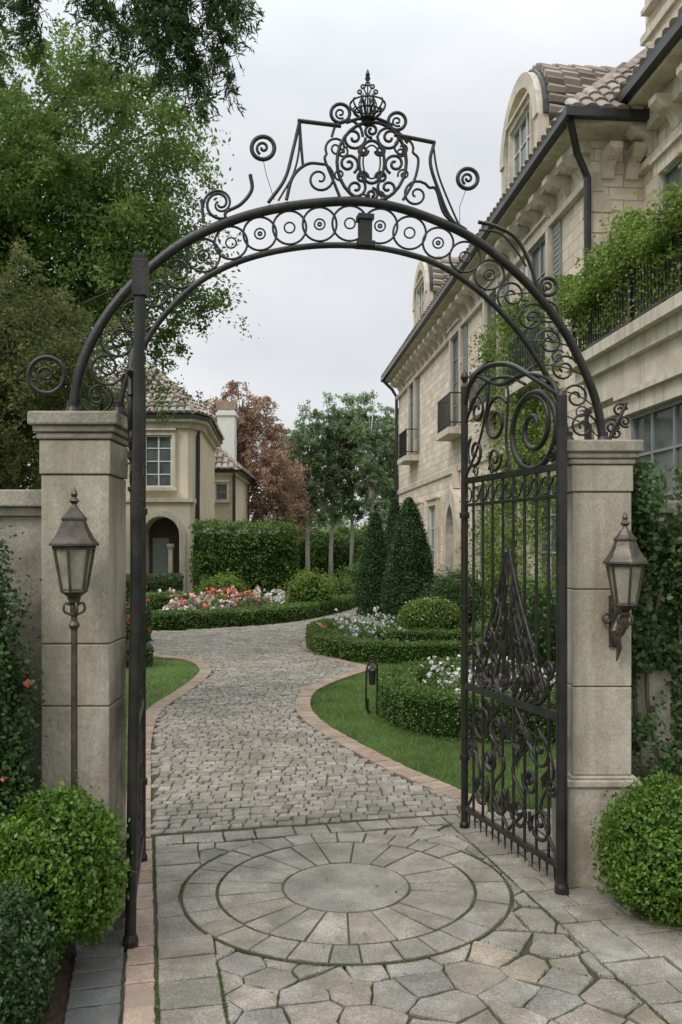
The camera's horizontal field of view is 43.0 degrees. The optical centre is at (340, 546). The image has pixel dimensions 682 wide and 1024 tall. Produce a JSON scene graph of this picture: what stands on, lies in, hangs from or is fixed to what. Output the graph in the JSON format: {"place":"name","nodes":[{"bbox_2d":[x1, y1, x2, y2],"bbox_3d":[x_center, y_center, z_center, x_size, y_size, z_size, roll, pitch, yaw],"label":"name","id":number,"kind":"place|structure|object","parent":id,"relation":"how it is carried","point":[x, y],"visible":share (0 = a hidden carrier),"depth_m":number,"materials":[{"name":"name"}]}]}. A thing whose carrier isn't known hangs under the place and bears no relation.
{"place":"outdoors","nodes":[
{"label":"outdoors","id":0,"kind":"place"},
{"bbox_2d":[33,913,123,1023],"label":"planting bed soil","id":1,"kind":"structure","parent":0,"point":[56,1014],"depth_m":3.87,"materials":[{"name":"brown soil"}]},
{"bbox_2d":[0,517,43,812],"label":"wall","id":2,"kind":"structure","parent":1,"relation":"on","point":[26,545],"depth_m":4.62,"materials":[{"name":"stone"}]},
{"bbox_2d":[0,490,40,516],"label":"coping","id":3,"kind":"object","parent":2,"relation":"on","point":[20,503],"depth_m":4.55,"materials":[{"name":"stone"}]},
{"bbox_2d":[0,493,49,870],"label":"climbing rose shrub","id":4,"kind":"object","parent":1,"relation":"on","point":[13,731],"visible":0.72,"depth_m":4.25,"materials":[{"name":"green plant"}]},
{"bbox_2d":[0,875,67,1023],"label":"evergreen shrub","id":5,"kind":"object","parent":1,"relation":"on","point":[27,977],"visible":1,"depth_m":3.50,"materials":[{"name":"green plant"}]},
{"bbox_2d":[0,770,136,966],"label":"boxwood ball","id":6,"kind":"object","parent":1,"relation":"on","point":[61,851],"visible":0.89,"depth_m":3.93,"materials":[{"name":"green plant"}]},
{"bbox_2d":[49,487,98,957],"bbox_3d":[-1.308,0.854,4.250,0.210,2.292,0.243,0,0,0],"label":"street lantern","id":7,"kind":"object","parent":1,"relation":"on","point":[73,543],"visible":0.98,"depth_m":4.21,"materials":[{"name":"brown metal"}]},
{"bbox_2d":[39,440,127,931],"bbox_3d":[-1.365,0.725,4.625,0.366,2.544,0.366,0,0,0],"label":"shaft","id":8,"kind":"object","parent":1,"relation":"on","point":[101,668],"visible":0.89,"depth_m":4.45,"materials":[{"name":"stone"}]},
{"bbox_2d":[44,474,123,706],"bbox_3d":[-1.365,0.705,4.625,0.330,2.589,0.330,0,0,0],"label":"joint","id":9,"kind":"object","parent":1,"relation":"on","point":[82,643],"visible":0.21,"depth_m":4.46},
{"bbox_2d":[27,411,127,446],"bbox_3d":[-1.365,-0.621,4.625,0.460,0.139,0.460,0,0,0],"label":"cap","id":10,"kind":"object","parent":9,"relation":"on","point":[80,425],"visible":0.66,"depth_m":4.42,"materials":[{"name":"stone"}]},
{"bbox_2d":[26,69,629,439],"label":"wrought iron arch","id":11,"kind":"structure","parent":10,"relation":"on","point":[365,241],"depth_m":4.87,"materials":[{"name":"black metal"}]},
{"bbox_2d":[122,253,148,951],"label":"wrought iron gate","id":12,"kind":"structure","parent":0,"point":[137,781],"depth_m":4.28,"materials":[{"name":"black metal"}]},
{"bbox_2d":[125,656,198,837],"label":"lawn","id":13,"kind":"structure","parent":0,"point":[175,684],"depth_m":12.98,"materials":[{"name":"plant"}]},
{"bbox_2d":[0,236,150,489],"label":"olive tree","id":14,"kind":"object","parent":13,"relation":"on","point":[18,454],"visible":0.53,"depth_m":8.78,"materials":[{"name":"green plant"}]},
{"bbox_2d":[0,9,259,449],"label":"broadleaf tree","id":15,"kind":"object","parent":13,"relation":"on","point":[78,189],"visible":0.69,"depth_m":12.45,"materials":[{"name":"green plant"}]},
{"bbox_2d":[126,643,154,667],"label":"clipped hedge","id":16,"kind":"object","parent":13,"relation":"on","point":[150,648],"visible":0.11,"depth_m":14.35,"materials":[{"name":"green plant"}]},
{"bbox_2d":[194,389,210,412],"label":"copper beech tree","id":17,"kind":"object","parent":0,"point":[201,401],"depth_m":49.36,"materials":[{"name":"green plant"}]},
{"bbox_2d":[126,607,487,839],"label":"cobblestone driveway","id":18,"kind":"structure","parent":0,"point":[240,702],"depth_m":8.31,"materials":[{"name":"stone"}]},
{"bbox_2d":[124,589,152,642],"bbox_3d":[-4.342,1.408,17.757,0.912,1.209,1.195,0,0,0],"label":"flower bed","id":19,"kind":"object","parent":18,"relation":"on","point":[127,622],"visible":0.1,"depth_m":17.59,"materials":[{"name":"green plant"}]},
{"bbox_2d":[126,604,153,643],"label":"clipped hedge","id":20,"kind":"object","parent":18,"relation":"on","point":[148,607],"visible":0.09,"depth_m":17.94,"materials":[{"name":"green plant"}]},
{"bbox_2d":[0,0,645,533],"label":"sky","id":21,"kind":"structure","parent":0,"point":[333,320],"materials":[{"name":"white"}]},
{"bbox_2d":[151,576,498,659],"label":"terrain","id":22,"kind":"structure","parent":0,"point":[391,623],"depth_m":23.09,"materials":[{"name":"green plant"}]},
{"bbox_2d":[2,284,125,489],"bbox_3d":[-10.917,-3.010,24.985,9.817,10.037,9.383,0,0,0],"label":"broadleaf tree","id":23,"kind":"object","parent":22,"relation":"on","point":[114,391],"visible":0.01,"depth_m":24.22,"materials":[{"name":"green plant"}]},
{"bbox_2d":[0,0,264,146],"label":"overhanging tree","id":24,"kind":"object","parent":22,"relation":"on","point":[178,26],"visible":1,"depth_m":5.05,"materials":[{"name":"green plant"}]},
{"bbox_2d":[126,572,184,604],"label":"clipped hedge","id":25,"kind":"object","parent":22,"relation":"on","point":[164,584],"visible":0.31,"depth_m":24.11,"materials":[{"name":"green plant"}]},
{"bbox_2d":[146,590,189,610],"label":"clipped hedge","id":26,"kind":"object","parent":22,"relation":"on","point":[158,602],"visible":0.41,"depth_m":22.90,"materials":[{"name":"green plant"}]},
{"bbox_2d":[80,360,257,598],"bbox_3d":[-7.404,-2.561,37.763,6.049,9.124,17.327,0,0,0],"label":"cream villa","id":27,"kind":"object","parent":22,"relation":"on","point":[195,469],"visible":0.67,"depth_m":30.00,"materials":[{"name":"paint"}]},
{"bbox_2d":[146,435,171,486],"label":"white window frames","id":28,"kind":"structure","parent":27,"relation":"in","point":[158,436],"depth_m":29.93,"materials":[{"name":"paint"}]},
{"bbox_2d":[147,437,225,498],"bbox_3d":[-5.903,-2.950,34.006,3.099,1.800,9.873,0,0,22],"label":"window glass","id":29,"kind":"structure","parent":27,"relation":"in","point":[152,442],"depth_m":29.98,"materials":[{"name":"grey glass"}]},
{"bbox_2d":[153,484,226,578],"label":"window frames","id":30,"kind":"structure","parent":27,"relation":"in","point":[160,550],"depth_m":29.93,"materials":[{"name":"paint"}]},
{"bbox_2d":[158,585,282,612],"bbox_3d":[-3.461,1.549,23.605,2.615,1.010,3.651,0,0,43],"label":"flower bed","id":31,"kind":"object","parent":22,"relation":"on","point":[226,598],"visible":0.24,"depth_m":23.25,"materials":[{"name":"multicoloured plant"}]},
{"bbox_2d":[193,568,249,601],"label":"garden shrub","id":32,"kind":"object","parent":22,"relation":"on","point":[224,581],"visible":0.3,"depth_m":25.23,"materials":[{"name":"green plant"}]},
{"bbox_2d":[187,516,301,595],"bbox_3d":[-3.162,0.524,28.325,3.916,3.035,2.325,0,0,-34],"label":"tall clipped hedge","id":33,"kind":"object","parent":22,"relation":"on","point":[267,561],"visible":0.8,"depth_m":27.57,"materials":[{"name":"green plant"}]},
{"bbox_2d":[150,593,359,630],"bbox_3d":[-2.050,1.761,24.696,3.762,0.530,12.756,0,0,37],"label":"boxwood hedge","id":34,"kind":"object","parent":22,"relation":"on","point":[181,620],"visible":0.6,"depth_m":21.71,"materials":[{"name":"green plant"}]},
{"bbox_2d":[202,380,315,544],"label":"copper beech tree","id":35,"kind":"object","parent":22,"relation":"on","point":[270,473],"visible":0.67,"depth_m":45.71,"materials":[{"name":"brown plant"}]},
{"bbox_2d":[255,588,288,605],"bbox_3d":[-1.796,1.648,26.267,1.854,0.794,5.272,0,0,18],"label":"flower bed","id":36,"kind":"object","parent":22,"relation":"on","point":[278,596],"visible":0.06,"depth_m":25.59,"materials":[{"name":"white plant"}]},
{"bbox_2d":[261,427,312,539],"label":"poplar tree","id":37,"kind":"object","parent":22,"relation":"on","point":[290,472],"visible":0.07,"depth_m":54.46,"materials":[{"name":"green plant"}]},
{"bbox_2d":[278,567,337,609],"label":"garden shrub","id":38,"kind":"object","parent":22,"relation":"on","point":[307,585],"visible":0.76,"depth_m":25.20,"materials":[{"name":"green plant"}]},
{"bbox_2d":[282,399,338,571],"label":"poplar tree","id":39,"kind":"object","parent":22,"relation":"on","point":[312,457],"visible":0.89,"depth_m":49.68,"materials":[{"name":"green plant"}]},
{"bbox_2d":[252,507,386,533],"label":"distant tree line","id":40,"kind":"object","parent":22,"relation":"on","point":[327,529],"visible":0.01,"depth_m":77.26,"materials":[{"name":"green plant"}]},
{"bbox_2d":[305,618,339,641],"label":"boxwood hedge","id":41,"kind":"object","parent":22,"relation":"on","point":[328,622],"visible":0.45,"depth_m":18.54,"materials":[{"name":"green plant"}]},
{"bbox_2d":[310,622,334,639],"bbox_3d":[-0.337,1.699,16.779,0.612,0.602,1.155,0,0,0],"label":"flower bed","id":42,"kind":"object","parent":22,"relation":"on","point":[321,625],"visible":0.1,"depth_m":16.57,"materials":[{"name":"pink plant"}]},
{"bbox_2d":[309,392,358,578],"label":"poplar tree","id":43,"kind":"object","parent":22,"relation":"on","point":[333,494],"visible":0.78,"depth_m":50.68,"materials":[{"name":"green plant"}]},
{"bbox_2d":[284,526,386,577],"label":"distant shrubbery","id":44,"kind":"object","parent":22,"relation":"on","point":[319,551],"visible":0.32,"depth_m":54.41,"materials":[{"name":"green plant"}]},
{"bbox_2d":[323,575,355,594],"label":"garden shrub","id":45,"kind":"object","parent":22,"relation":"on","point":[341,587],"visible":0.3,"depth_m":28.59,"materials":[{"name":"green plant"}]},
{"bbox_2d":[332,561,360,590],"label":"garden shrub","id":46,"kind":"object","parent":22,"relation":"on","point":[352,573],"visible":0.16,"depth_m":32.48,"materials":[{"name":"green plant"}]},
{"bbox_2d":[330,392,376,568],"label":"poplar tree","id":47,"kind":"object","parent":22,"relation":"on","point":[347,399],"visible":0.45,"depth_m":51.60,"materials":[{"name":"green plant"}]},
{"bbox_2d":[330,606,408,642],"bbox_3d":[0.500,1.698,18.576,1.655,0.637,4.347,0,0,0],"label":"flower bed","id":48,"kind":"object","parent":22,"relation":"on","point":[358,627],"visible":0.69,"depth_m":17.81,"materials":[{"name":"white plant"}]},
{"bbox_2d":[343,389,398,520],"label":"poplar tree","id":49,"kind":"object","parent":22,"relation":"on","point":[373,473],"visible":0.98,"depth_m":49.78,"materials":[{"name":"green plant"}]},
{"bbox_2d":[352,511,390,616],"bbox_3d":[0.977,0.483,25.216,1.354,3.076,1.321,0,0,0],"label":"clipped conifer","id":50,"kind":"object","parent":22,"relation":"on","point":[371,570],"visible":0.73,"depth_m":24.90,"materials":[{"name":"green plant"}]},
{"bbox_2d":[373,402,398,529],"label":"poplar tree","id":51,"kind":"object","parent":22,"relation":"on","point":[389,495],"visible":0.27,"depth_m":51.53,"materials":[{"name":"green plant"}]},
{"bbox_2d":[384,497,401,549],"bbox_3d":[1.809,0.197,28.481,1.328,3.650,1.354,0,0,0],"label":"clipped conifer","id":52,"kind":"object","parent":22,"relation":"on","point":[392,515],"visible":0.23,"depth_m":28.34,"materials":[{"name":"green plant"}]},
{"bbox_2d":[305,627,494,664],"bbox_3d":[0.773,1.784,15.551,3.939,0.461,1.656,0,0,31],"label":"boxwood hedge","id":53,"kind":"object","parent":22,"relation":"on","point":[331,643],"visible":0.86,"depth_m":14.89,"materials":[{"name":"green plant"}]},
{"bbox_2d":[379,496,436,622],"bbox_3d":[1.824,0.335,23.227,1.647,3.370,1.757,0,0,0],"label":"clipped conifer","id":54,"kind":"object","parent":22,"relation":"on","point":[408,574],"visible":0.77,"depth_m":22.83,"materials":[{"name":"green plant"}]},
{"bbox_2d":[396,596,460,631],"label":"round topiary","id":55,"kind":"object","parent":22,"relation":"on","point":[437,613],"visible":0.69,"depth_m":18.20,"materials":[{"name":"green plant"}]},
{"bbox_2d":[373,626,499,648],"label":"boxwood hedge","id":56,"kind":"object","parent":22,"relation":"on","point":[430,634],"visible":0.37,"depth_m":16.67,"materials":[{"name":"green plant"}]},
{"bbox_2d":[410,569,490,628],"bbox_3d":[2.560,1.236,20.578,1.938,1.564,1.954,0,0,0],"label":"garden shrub","id":57,"kind":"object","parent":22,"relation":"on","point":[451,590],"visible":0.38,"depth_m":20.16,"materials":[{"name":"green plant"}]},
{"bbox_2d":[432,560,494,617],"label":"garden shrub","id":58,"kind":"object","parent":22,"relation":"on","point":[459,577],"visible":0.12,"depth_m":24.23,"materials":[{"name":"green plant"}]},
{"bbox_2d":[381,0,681,613],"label":"limestone mansion","id":59,"kind":"structure","parent":22,"relation":"on","point":[583,148],"depth_m":19.70,"materials":[{"name":"stone"}]},
{"bbox_2d":[418,109,555,584],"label":"white window frames","id":60,"kind":"structure","parent":59,"relation":"in","point":[526,115],"depth_m":22.09,"materials":[{"name":"paint"}]},
{"bbox_2d":[451,253,581,618],"bbox_3d":[4.107,-2.142,22.698,1.032,8.393,14.986,0,0,-5],"label":"climbing vine","id":61,"kind":"object","parent":59,"relation":"attached to","point":[530,406],"visible":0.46,"depth_m":22.00,"materials":[{"name":"green plant"}]},
{"bbox_2d":[410,156,681,572],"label":"window frames","id":62,"kind":"structure","parent":59,"relation":"in","point":[557,230],"depth_m":19.66,"materials":[{"name":"paint"}]},
{"bbox_2d":[412,114,681,583],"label":"window glass","id":63,"kind":"structure","parent":59,"relation":"in","point":[664,418],"depth_m":16.29,"materials":[{"name":"grey glass"}]},
{"bbox_2d":[545,133,681,361],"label":"balcony vine","id":64,"kind":"object","parent":59,"relation":"attached to","point":[638,243],"visible":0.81,"depth_m":11.65,"materials":[{"name":"green plant"}]},
{"bbox_2d":[64,808,681,1023],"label":"stone paving","id":65,"kind":"structure","parent":0,"point":[560,959],"depth_m":4.06,"materials":[{"name":"stone"}]},
{"bbox_2d":[177,832,515,969],"bbox_3d":[0.029,1.980,5.028,1.923,0.040,1.916,0,0,0],"label":"paving medallion","id":66,"kind":"object","parent":65,"relation":"on","point":[283,899],"visible":1,"depth_m":4.83,"materials":[{"name":"stone paving"},{"name":"moss"}]},
{"bbox_2d":[139,758,634,1013],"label":"fallen leaves","id":67,"kind":"object","parent":65,"relation":"on","point":[632,998],"visible":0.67,"depth_m":4.26,"materials":[{"name":"brown plant"}]},
{"bbox_2d":[550,465,640,887],"bbox_3d":[1.528,0.761,5.245,0.435,2.477,0.440,0,0,0],"label":"shaft","id":68,"kind":"object","parent":65,"relation":"on","point":[599,742],"visible":0.63,"depth_m":5.07,"materials":[{"name":"stone"}]},
{"bbox_2d":[547,440,643,466],"bbox_3d":[1.528,-0.550,5.245,0.455,0.139,0.460,0,0,0],"label":"cap","id":69,"kind":"object","parent":68,"relation":"on","point":[602,452],"visible":0.68,"depth_m":5.04,"materials":[{"name":"stone"}]},
{"bbox_2d":[601,511,647,660],"bbox_3d":[1.600,0.233,4.918,0.217,0.866,0.326,0,0,0],"label":"wall lantern","id":70,"kind":"object","parent":68,"relation":"attached to","point":[625,561],"depth_m":4.84,"materials":[{"name":"brown metal"}]},
{"bbox_2d":[567,492,628,686],"bbox_3d":[1.528,0.740,5.245,0.325,2.519,0.330,0,0,0],"label":"joint","id":71,"kind":"object","parent":65,"relation":"on","point":[596,589],"visible":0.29,"depth_m":5.08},
{"bbox_2d":[310,661,555,812],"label":"lawn","id":72,"kind":"structure","parent":0,"point":[394,750],"depth_m":8.73,"materials":[{"name":"plant"}]},
{"bbox_2d":[365,655,377,713],"bbox_3d":[0.365,1.643,10.303,0.124,0.713,0.120,0,0,41],"label":"garden path light","id":73,"kind":"object","parent":72,"relation":"on","point":[372,672],"visible":0.98,"depth_m":10.29,"materials":[{"name":"metal"}]},
{"bbox_2d":[375,656,555,744],"bbox_3d":[1.382,1.743,10.386,1.967,0.532,3.503,0,0,0],"label":"boxwood hedge","id":74,"kind":"object","parent":72,"relation":"on","point":[406,701],"visible":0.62,"depth_m":9.22,"materials":[{"name":"green plant"}]},
{"bbox_2d":[420,652,555,700],"bbox_3d":[1.822,1.677,10.472,1.793,0.653,2.269,0,0,0],"label":"flower bed","id":75,"kind":"object","parent":72,"relation":"on","point":[452,682],"visible":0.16,"depth_m":10.70,"materials":[{"name":"white plant"}]},
{"bbox_2d":[475,568,555,684],"bbox_3d":[2.897,1.110,12.500,1.865,1.797,1.966,0,0,0],"label":"garden shrub","id":76,"kind":"object","parent":72,"relation":"on","point":[542,626],"visible":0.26,"depth_m":12.08,"materials":[{"name":"green plant"}]},
{"bbox_2d":[475,556,555,654],"bbox_3d":[3.274,1.089,14.438,2.224,1.859,2.227,0,0,40],"label":"garden shrub","id":77,"kind":"object","parent":72,"relation":"on","point":[543,585],"visible":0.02,"depth_m":14.39,"materials":[{"name":"green plant"}]},
{"bbox_2d":[539,576,555,664],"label":"garden shrub","id":78,"kind":"object","parent":72,"relation":"on","point":[542,617],"depth_m":11.28,"materials":[{"name":"green plant"}]},
{"bbox_2d":[459,361,568,895],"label":"wrought iron gate","id":79,"kind":"structure","parent":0,"point":[528,680],"depth_m":5.42,"materials":[{"name":"black metal"}]},
{"bbox_2d":[631,514,681,792],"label":"wall","id":80,"kind":"structure","parent":0,"point":[657,682],"depth_m":5.32,"materials":[{"name":"beige stone"}]},
{"bbox_2d":[631,501,681,513],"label":"coping","id":81,"kind":"object","parent":80,"relation":"on","point":[673,506],"depth_m":5.28,"materials":[{"name":"stone"}]},
{"label":"planting bed soil","id":82,"kind":"structure","parent":0,"visible":0},
{"bbox_2d":[587,767,681,934],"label":"boxwood ball","id":83,"kind":"object","parent":82,"relation":"on","point":[641,840],"visible":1,"depth_m":4.55,"materials":[{"name":"green plant"}]},
{"bbox_2d":[629,459,681,794],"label":"wall ivy","id":84,"kind":"object","parent":82,"relation":"on","point":[649,644],"depth_m":5.22,"materials":[{"name":"green plant"}]}
]}

